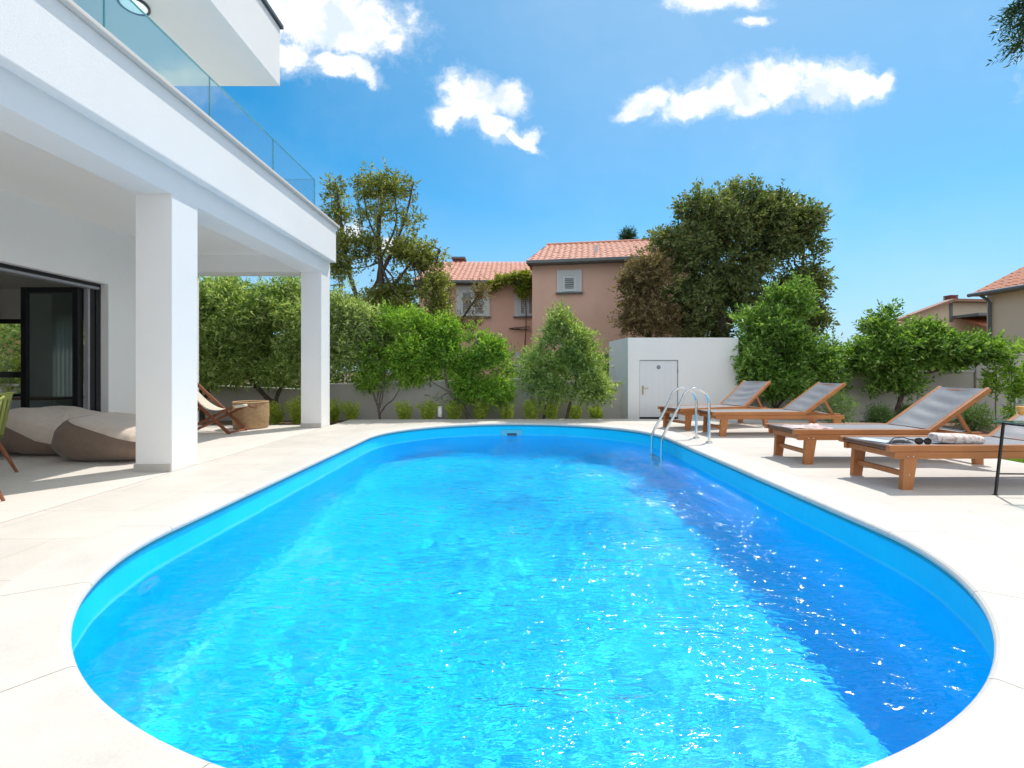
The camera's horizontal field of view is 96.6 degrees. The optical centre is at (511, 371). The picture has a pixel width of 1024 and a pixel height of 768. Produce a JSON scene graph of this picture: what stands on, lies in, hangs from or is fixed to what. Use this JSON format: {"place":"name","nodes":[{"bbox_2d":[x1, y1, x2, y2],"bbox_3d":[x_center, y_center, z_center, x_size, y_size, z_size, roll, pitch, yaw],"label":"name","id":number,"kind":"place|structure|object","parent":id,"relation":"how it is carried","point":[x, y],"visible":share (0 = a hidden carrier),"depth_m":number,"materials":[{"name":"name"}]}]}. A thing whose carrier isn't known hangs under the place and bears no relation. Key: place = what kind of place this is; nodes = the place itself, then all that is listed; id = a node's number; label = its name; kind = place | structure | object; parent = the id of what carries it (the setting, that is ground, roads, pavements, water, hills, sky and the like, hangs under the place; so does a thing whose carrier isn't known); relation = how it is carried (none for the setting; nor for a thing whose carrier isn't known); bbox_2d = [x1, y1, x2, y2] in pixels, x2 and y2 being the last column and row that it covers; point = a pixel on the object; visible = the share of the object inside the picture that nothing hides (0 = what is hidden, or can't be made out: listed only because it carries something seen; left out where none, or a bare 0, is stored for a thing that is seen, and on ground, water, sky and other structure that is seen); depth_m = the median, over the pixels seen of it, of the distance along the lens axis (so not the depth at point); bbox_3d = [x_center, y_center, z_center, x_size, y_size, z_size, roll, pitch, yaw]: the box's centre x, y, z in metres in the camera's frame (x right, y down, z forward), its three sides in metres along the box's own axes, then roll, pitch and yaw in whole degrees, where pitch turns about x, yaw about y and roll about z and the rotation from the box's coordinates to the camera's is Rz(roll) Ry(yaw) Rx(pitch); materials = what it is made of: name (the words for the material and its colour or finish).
{"place":"outdoors","nodes":[
{"label":"outdoors","id":0,"kind":"place"},
{"bbox_2d":[0,324,20,369],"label":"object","id":1,"kind":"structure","parent":0,"point":[17,342],"depth_m":17.00,"materials":[{"name":"green plant"}]},
{"bbox_2d":[0,425,329,522],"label":"terrace","id":2,"kind":"structure","parent":0,"point":[35,483],"depth_m":4.97,"materials":[{"name":"tile"}]},
{"bbox_2d":[0,395,4,500],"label":"dining chair","id":3,"kind":"object","parent":2,"relation":"on","point":[2,498],"visible":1,"depth_m":3.88,"materials":[{"name":"fabric"}]},
{"bbox_2d":[0,392,17,472],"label":"dining chair","id":4,"kind":"object","parent":2,"relation":"on","point":[5,405],"visible":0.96,"depth_m":4.75,"materials":[{"name":"fabric"}]},
{"bbox_2d":[0,406,104,454],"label":"bean bag","id":5,"kind":"object","parent":2,"relation":"on","point":[27,431],"visible":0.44,"depth_m":5.88,"materials":[{"name":"beige fabric"}]},
{"bbox_2d":[51,412,135,460],"bbox_3d":[-5.012,0.823,5.930,1.261,0.555,1.055,0,0,3],"label":"bean bag","id":6,"kind":"object","parent":2,"relation":"on","point":[108,436],"visible":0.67,"depth_m":5.45,"materials":[{"name":"beige fabric"}]},
{"bbox_2d":[197,382,248,433],"bbox_3d":[-5.484,0.610,8.260,1.161,1.017,0.600,0,0,0],"label":"deck chair","id":7,"kind":"object","parent":2,"relation":"on","point":[204,405],"visible":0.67,"depth_m":8.34,"materials":[{"name":"brown wood"}]},
{"bbox_2d":[232,400,269,429],"bbox_3d":[-5.100,0.839,8.900,0.638,0.522,0.672,0,0,-8],"label":"wicker basket","id":8,"kind":"object","parent":2,"relation":"on","point":[254,414],"visible":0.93,"depth_m":8.67,"materials":[{"name":"beige wicker"}]},
{"bbox_2d":[0,419,1023,587],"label":"pool deck","id":9,"kind":"structure","parent":0,"point":[955,497],"depth_m":4.33,"materials":[{"name":"concrete"}]},
{"bbox_2d":[0,421,1023,767],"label":"swimming pool","id":10,"kind":"structure","parent":9,"relation":"in","point":[56,711],"depth_m":2.46,"materials":[{"name":"tile"}]},
{"bbox_2d":[609,338,737,418],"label":"pool shed","id":11,"kind":"structure","parent":9,"relation":"on","point":[652,374],"depth_m":11.00,"materials":[{"name":"white paint"}]},
{"bbox_2d":[640,361,676,416],"bbox_3d":[3.546,0.419,11.013,0.908,1.362,0.114,0,0,0],"label":"door","id":12,"kind":"structure","parent":11,"relation":"in","point":[658,379],"depth_m":11.03,"materials":[{"name":"white paint"}]},
{"bbox_2d":[650,386,711,458],"bbox_3d":[2.667,1.298,7.265,0.835,2.104,0.590,0,0,0],"label":"pool ladder","id":13,"kind":"object","parent":9,"relation":"attached to","point":[675,413],"visible":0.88,"depth_m":7.01,"materials":[{"name":"silver metal"}]},
{"bbox_2d":[658,380,770,430],"bbox_3d":[4.089,0.645,9.164,2.336,0.910,0.660,0,0,-22],"label":"sun lounger","id":14,"kind":"object","parent":9,"relation":"on","point":[743,394],"visible":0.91,"depth_m":9.23,"materials":[{"name":"brown wood"}]},
{"bbox_2d":[698,382,845,436],"bbox_3d":[4.552,0.645,8.081,2.336,0.910,0.660,0,0,-3],"label":"sun lounger","id":15,"kind":"object","parent":9,"relation":"on","point":[805,404],"visible":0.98,"depth_m":7.85,"materials":[{"name":"brown wood"}]},
{"bbox_2d":[764,386,990,464],"bbox_3d":[4.503,0.645,5.710,2.336,0.910,0.660,0,0,0],"label":"sun lounger","id":16,"kind":"object","parent":9,"relation":"on","point":[936,409],"visible":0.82,"depth_m":5.58,"materials":[{"name":"brown wood"}]},
{"bbox_2d":[782,423,832,428],"bbox_3d":[3.660,0.677,5.660,0.540,0.055,0.310,0,0,6],"label":"towel","id":17,"kind":"object","parent":16,"relation":"on","point":[813,426],"visible":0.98,"depth_m":5.61,"materials":[{"name":"white fabric"}]},
{"bbox_2d":[838,413,1023,489],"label":"sun lounger","id":18,"kind":"object","parent":9,"relation":"on","point":[908,455],"visible":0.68,"depth_m":4.25,"materials":[{"name":"brown wood"}]},
{"bbox_2d":[858,437,888,442],"bbox_3d":[3.700,0.692,4.600,0.200,0.017,0.280,1,0,-14],"label":"magazine","id":19,"kind":"object","parent":18,"relation":"on","point":[876,440],"visible":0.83,"depth_m":4.59,"materials":[{"name":"white paper"}]},
{"bbox_2d":[888,437,920,443],"bbox_3d":[3.766,0.662,4.380,0.267,0.061,0.110,0,0,10],"label":"swim top","id":20,"kind":"object","parent":18,"relation":"on","point":[898,441],"visible":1,"depth_m":4.36,"materials":[{"name":"fabric"}]},
{"bbox_2d":[907,438,931,444],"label":"sunglasses","id":21,"kind":"object","parent":18,"relation":"on","point":[927,441],"visible":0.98,"depth_m":4.34,"materials":[{"name":"black plastic"}]},
{"bbox_2d":[927,433,984,443],"bbox_3d":[4.380,0.664,4.500,0.400,0.110,0.194,0,0,8],"label":"towel","id":22,"kind":"object","parent":18,"relation":"on","point":[953,438],"visible":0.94,"depth_m":4.43,"materials":[{"name":"white fabric"}]},
{"bbox_2d":[992,421,1023,494],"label":"side table","id":23,"kind":"object","parent":9,"relation":"on","point":[1012,423],"visible":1,"depth_m":4.04,"materials":[{"name":"black metal"}]},
{"bbox_2d":[1015,399,1023,421],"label":"juice glass","id":24,"kind":"object","parent":23,"relation":"on","point":[1019,410],"visible":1,"depth_m":3.97,"materials":[{"name":"orange glass"}]},
{"bbox_2d":[73,435,991,767],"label":"water","id":25,"kind":"structure","parent":0,"point":[515,601],"depth_m":2.37,"materials":[{"name":"blue liquid"}]},
{"bbox_2d":[413,239,689,380],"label":"pink house","id":26,"kind":"structure","parent":0,"point":[579,277],"depth_m":18.48,"materials":[{"name":"paint"}]},
{"bbox_2d":[456,286,490,317],"bbox_3d":[-1.775,-3.173,20.755,1.620,1.444,0.170,0,0,0],"label":"window","id":27,"kind":"structure","parent":26,"relation":"in","point":[462,291],"depth_m":20.72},
{"bbox_2d":[485,268,531,351],"bbox_3d":[-0.028,-2.626,20.164,2.530,3.934,1.181,0,0,0],"label":"eave vine","id":28,"kind":"object","parent":26,"relation":"attached to","point":[523,289],"visible":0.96,"depth_m":20.11,"materials":[{"name":"green plant"}]},
{"bbox_2d":[514,352,526,378],"bbox_3d":[0.649,-0.015,20.775,1.120,1.709,0.130,0,0,0],"label":"window","id":29,"kind":"structure","parent":26,"relation":"in","point":[517,354],"depth_m":20.71,"materials":[{"name":"white"}]},
{"bbox_2d":[513,287,531,317],"bbox_3d":[0.669,-3.173,20.755,1.220,1.444,0.170,0,0,0],"label":"window","id":30,"kind":"structure","parent":26,"relation":"in","point":[519,304],"depth_m":20.72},
{"bbox_2d":[556,270,582,293],"bbox_3d":[2.291,-3.580,18.210,1.080,0.938,0.170,0,0,9],"label":"window","id":31,"kind":"structure","parent":26,"relation":"in","point":[568,281],"depth_m":18.18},
{"bbox_2d":[174,0,1023,371],"label":"sky","id":32,"kind":"structure","parent":0,"point":[526,126],"materials":[{"name":"blue"}]},
{"bbox_2d":[200,372,1001,434],"bbox_3d":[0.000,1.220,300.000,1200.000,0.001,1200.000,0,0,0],"label":"ground","id":33,"kind":"structure","parent":0,"point":[948,425],"depth_m":10.71,"materials":[{"name":"soil"}]},
{"bbox_2d":[0,351,20,392],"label":"flowering shrub","id":34,"kind":"object","parent":33,"relation":"on","point":[15,366],"visible":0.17,"depth_m":11.30,"materials":[{"name":"green plant"}]},
{"bbox_2d":[0,383,300,420],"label":"garden wall","id":35,"kind":"structure","parent":33,"relation":"on","point":[226,398],"depth_m":11.35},
{"bbox_2d":[0,0,339,471],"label":"white house","id":36,"kind":"structure","parent":33,"relation":"on","point":[140,193],"depth_m":5.90,"materials":[{"name":"paint"}]},
{"bbox_2d":[0,319,20,396],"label":"window","id":37,"kind":"structure","parent":36,"relation":"in","point":[2,321],"depth_m":9.12,"materials":[{"name":"black metal"}]},
{"bbox_2d":[9,396,71,409],"bbox_3d":[-8.350,0.735,8.000,1.240,0.570,0.540,0,0,0],"label":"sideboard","id":38,"kind":"object","parent":36,"relation":"in","point":[39,401],"visible":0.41,"depth_m":7.75,"materials":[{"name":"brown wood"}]},
{"bbox_2d":[21,287,80,407],"bbox_3d":[-7.035,-0.102,6.955,0.870,2.365,0.050,0,0,0],"label":"door leaf","id":39,"kind":"structure","parent":36,"relation":"in","point":[25,291],"depth_m":6.93,"materials":[{"name":"black metal"}]},
{"bbox_2d":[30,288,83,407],"bbox_3d":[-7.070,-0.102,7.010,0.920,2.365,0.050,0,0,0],"label":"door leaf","id":40,"kind":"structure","parent":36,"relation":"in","point":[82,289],"depth_m":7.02,"materials":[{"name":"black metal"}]},
{"bbox_2d":[51,294,71,395],"bbox_3d":[-8.870,-0.265,9.020,0.500,2.670,0.090,0,0,0],"label":"curtain","id":41,"kind":"object","parent":36,"relation":"hanging from","point":[61,354],"visible":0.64,"depth_m":9.00,"materials":[{"name":"white fabric"}]},
{"bbox_2d":[0,324,340,387],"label":"hedge","id":42,"kind":"object","parent":33,"relation":"on","point":[16,329],"visible":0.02,"depth_m":12.92,"materials":[{"name":"green plant"}]},
{"bbox_2d":[199,276,275,422],"bbox_3d":[-7.188,-0.649,10.884,3.042,3.817,2.161,0,0,10],"label":"olive tree","id":43,"kind":"object","parent":33,"relation":"on","point":[212,332],"visible":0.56,"depth_m":10.51,"materials":[{"name":"green plant"}]},
{"bbox_2d":[199,276,349,420],"bbox_3d":[-5.608,-0.634,11.034,3.623,3.744,2.370,0,0,0],"label":"olive tree","id":44,"kind":"object","parent":33,"relation":"on","point":[269,307],"visible":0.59,"depth_m":10.57,"materials":[{"name":"green plant"}]},
{"bbox_2d":[269,400,288,424],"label":"lavender","id":45,"kind":"object","parent":33,"relation":"on","point":[276,416],"visible":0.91,"depth_m":10.15,"materials":[{"name":"green plant"}]},
{"bbox_2d":[286,395,300,424],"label":"lavender","id":46,"kind":"object","parent":33,"relation":"on","point":[295,414],"visible":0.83,"depth_m":10.13,"materials":[{"name":"green plant"}]},
{"bbox_2d":[330,397,343,422],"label":"lavender","id":47,"kind":"object","parent":33,"relation":"on","point":[334,415],"visible":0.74,"depth_m":10.74,"materials":[{"name":"green plant"}]},
{"bbox_2d":[338,400,359,420],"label":"lavender","id":48,"kind":"object","parent":33,"relation":"on","point":[351,413],"visible":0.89,"depth_m":10.70,"materials":[{"name":"green plant"}]},
{"bbox_2d":[330,277,410,382],"bbox_3d":[-3.664,-0.547,11.083,2.788,3.720,1.757,0,0,-17],"label":"olive tree","id":49,"kind":"object","parent":33,"relation":"on","point":[357,320],"visible":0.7,"depth_m":10.78,"materials":[{"name":"green plant"}]},
{"bbox_2d":[315,157,457,381],"bbox_3d":[-4.466,-3.145,15.934,5.192,8.744,2.879,0,0,0],"label":"tall tree","id":50,"kind":"object","parent":33,"relation":"on","point":[418,254],"visible":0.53,"depth_m":15.82,"materials":[{"name":"green plant"}]},
{"bbox_2d":[393,400,413,418],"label":"lavender","id":51,"kind":"object","parent":33,"relation":"on","point":[404,411],"visible":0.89,"depth_m":10.71,"materials":[{"name":"green plant"}]},
{"bbox_2d":[343,297,468,418],"bbox_3d":[-2.594,-0.305,11.036,3.107,3.036,1.618,0,0,0],"label":"young tree","id":52,"kind":"object","parent":33,"relation":"on","point":[406,363],"visible":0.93,"depth_m":10.81,"materials":[{"name":"green plant"}]},
{"bbox_2d":[205,343,608,387],"bbox_3d":[-3.390,0.255,14.122,14.115,2.427,2.141,0,0,0],"label":"hedge","id":53,"kind":"object","parent":33,"relation":"on","point":[511,369],"visible":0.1,"depth_m":13.87,"materials":[{"name":"green plant"}]},
{"bbox_2d":[415,398,439,418],"bbox_3d":[-2.005,0.935,10.754,0.578,0.635,0.507,0,0,-16],"label":"lavender","id":54,"kind":"object","parent":33,"relation":"on","point":[429,412],"visible":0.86,"depth_m":10.73,"materials":[{"name":"green plant"}]},
{"bbox_2d":[330,378,529,420],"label":"garden wall","id":55,"kind":"structure","parent":33,"relation":"on","point":[345,392],"depth_m":11.35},
{"bbox_2d":[437,406,441,418],"bbox_3d":[-1.700,1.018,10.750,0.116,0.404,0.116,0,0,0],"label":"bollard lamp","id":56,"kind":"object","parent":33,"relation":"on","point":[439,411],"visible":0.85,"depth_m":10.71,"materials":[{"name":"white metal"}]},
{"bbox_2d":[444,399,464,418],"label":"lavender","id":57,"kind":"object","parent":33,"relation":"on","point":[452,411],"visible":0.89,"depth_m":10.77,"materials":[{"name":"green plant"}]},
{"bbox_2d":[426,274,500,340],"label":"withered tree","id":58,"kind":"object","parent":33,"relation":"on","point":[479,292],"visible":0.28,"depth_m":16.96,"materials":[{"name":"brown plant"}]},
{"bbox_2d":[424,318,520,418],"bbox_3d":[-0.949,-0.030,10.902,2.326,2.518,1.321,0,0,0],"label":"leaning tree","id":59,"kind":"object","parent":33,"relation":"on","point":[466,385],"visible":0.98,"depth_m":10.69,"materials":[{"name":"green plant"}]},
{"bbox_2d":[471,398,491,418],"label":"lavender","id":60,"kind":"object","parent":33,"relation":"on","point":[480,411],"visible":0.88,"depth_m":10.71,"materials":[{"name":"green plant"}]},
{"bbox_2d":[497,400,514,418],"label":"lavender","id":61,"kind":"object","parent":33,"relation":"on","point":[505,413],"visible":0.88,"depth_m":10.72,"materials":[{"name":"green plant"}]},
{"bbox_2d":[523,398,540,418],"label":"lavender","id":62,"kind":"object","parent":33,"relation":"on","point":[531,412],"visible":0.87,"depth_m":10.71,"materials":[{"name":"green plant"}]},
{"bbox_2d":[538,400,560,418],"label":"lavender","id":63,"kind":"object","parent":33,"relation":"on","point":[551,412],"visible":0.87,"depth_m":10.71,"materials":[{"name":"green plant"}]},
{"bbox_2d":[511,295,623,418],"bbox_3d":[1.235,-0.312,10.692,2.748,3.003,1.360,0,0,10],"label":"olive bush","id":64,"kind":"object","parent":33,"relation":"on","point":[576,356],"visible":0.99,"depth_m":10.51,"materials":[{"name":"green plant"}]},
{"bbox_2d":[530,380,621,418],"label":"garden wall","id":65,"kind":"structure","parent":33,"relation":"on","point":[614,411],"depth_m":11.42,"materials":[{"name":"grey concrete"}]},
{"bbox_2d":[569,404,582,418],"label":"lavender","id":66,"kind":"object","parent":33,"relation":"on","point":[575,414],"visible":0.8,"depth_m":10.68,"materials":[{"name":"green plant"}]},
{"bbox_2d":[587,404,604,418],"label":"lavender","id":67,"kind":"object","parent":33,"relation":"on","point":[595,414],"visible":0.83,"depth_m":10.74,"materials":[{"name":"green plant"}]},
{"bbox_2d":[616,225,637,239],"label":"conifer tree","id":68,"kind":"object","parent":33,"relation":"on","point":[626,234],"visible":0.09,"depth_m":45.72,"materials":[{"name":"green plant"}]},
{"bbox_2d":[607,241,687,337],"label":"brown oak","id":69,"kind":"object","parent":33,"relation":"on","point":[649,272],"visible":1,"depth_m":14.34,"materials":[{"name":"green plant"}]},
{"bbox_2d":[636,173,839,337],"bbox_3d":[7.439,-2.643,14.960,6.539,7.786,3.182,0,0,0],"label":"holm oak","id":70,"kind":"object","parent":33,"relation":"on","point":[712,230],"visible":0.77,"depth_m":14.41,"materials":[{"name":"green plant"}]},
{"bbox_2d":[727,271,859,408],"bbox_3d":[6.636,-0.690,10.889,3.042,3.635,1.909,0,0,0],"label":"shrub","id":71,"kind":"object","parent":33,"relation":"on","point":[782,351],"visible":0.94,"depth_m":10.68,"materials":[{"name":"green plant"}]},
{"bbox_2d":[813,388,865,422],"bbox_3d":[6.923,0.810,9.729,0.899,0.946,0.935,0,0,0],"label":"shrub","id":72,"kind":"object","parent":33,"relation":"on","point":[839,397],"visible":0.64,"depth_m":9.58,"materials":[{"name":"green plant"}]},
{"bbox_2d":[738,370,974,420],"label":"garden wall","id":73,"kind":"structure","parent":33,"relation":"on","point":[963,379],"depth_m":11.35,"materials":[{"name":"grey concrete"}]},
{"bbox_2d":[860,400,899,422],"bbox_3d":[8.044,0.974,9.991,0.724,0.724,0.725,0,0,-38],"label":"shrub","id":74,"kind":"object","parent":33,"relation":"on","point":[878,413],"visible":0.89,"depth_m":9.93,"materials":[{"name":"green plant"}]},
{"bbox_2d":[892,403,913,416],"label":"shrub","id":75,"kind":"object","parent":33,"relation":"on","point":[903,407],"visible":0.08,"depth_m":10.61,"materials":[{"name":"green plant"}]},
{"bbox_2d":[817,335,1023,371],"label":"hedge","id":76,"kind":"object","parent":33,"relation":"on","point":[1020,346],"depth_m":14.39,"materials":[{"name":"green plant"}]},
{"bbox_2d":[839,297,1021,417],"bbox_3d":[9.613,-0.317,10.637,3.764,2.955,1.716,0,0,12],"label":"spreading tree","id":77,"kind":"object","parent":33,"relation":"on","point":[886,352],"visible":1,"depth_m":10.46,"materials":[{"name":"green plant"}]},
{"bbox_2d":[951,401,1002,431],"bbox_3d":[9.432,0.950,9.331,0.780,0.765,0.833,0,0,0],"label":"shrub","id":78,"kind":"object","parent":33,"relation":"on","point":[969,414],"visible":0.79,"depth_m":9.18,"materials":[{"name":"green plant"}]},
{"bbox_2d":[976,336,1012,425],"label":"tree","id":79,"kind":"object","parent":33,"relation":"on","point":[986,381],"visible":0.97,"depth_m":10.15,"materials":[{"name":"plant"}]},
{"bbox_2d":[969,353,1023,420],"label":"garden wall","id":80,"kind":"structure","parent":33,"relation":"on","point":[990,400],"depth_m":11.29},
{"bbox_2d":[986,0,1023,67],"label":"cedar tree","id":81,"kind":"object","parent":33,"relation":"on","point":[1018,25],"visible":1,"depth_m":10.97,"materials":[{"name":"green plant"}]},
{"bbox_2d":[994,343,1023,419],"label":"shrub","id":82,"kind":"object","parent":33,"relation":"on","point":[1010,409],"visible":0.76,"depth_m":10.16,"materials":[{"name":"plant"}]},
{"bbox_2d":[1004,359,1023,407],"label":"shrub","id":83,"kind":"object","parent":33,"relation":"on","point":[1019,392],"visible":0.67,"depth_m":10.18,"materials":[{"name":"plant"}]},
{"bbox_2d":[869,295,986,370],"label":"house","id":84,"kind":"structure","parent":0,"point":[957,313],"depth_m":28.00,"materials":[{"name":"beige paint"}]},
{"bbox_2d":[967,266,1023,352],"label":"beige house","id":85,"kind":"structure","parent":0,"point":[1005,305],"depth_m":17.34,"materials":[{"name":"beige paint"}]},
{"bbox_2d":[1004,459,1023,462],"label":"grass","id":86,"kind":"structure","parent":0,"point":[1018,460],"depth_m":5.67,"materials":[{"name":"green plant"}]}
]}

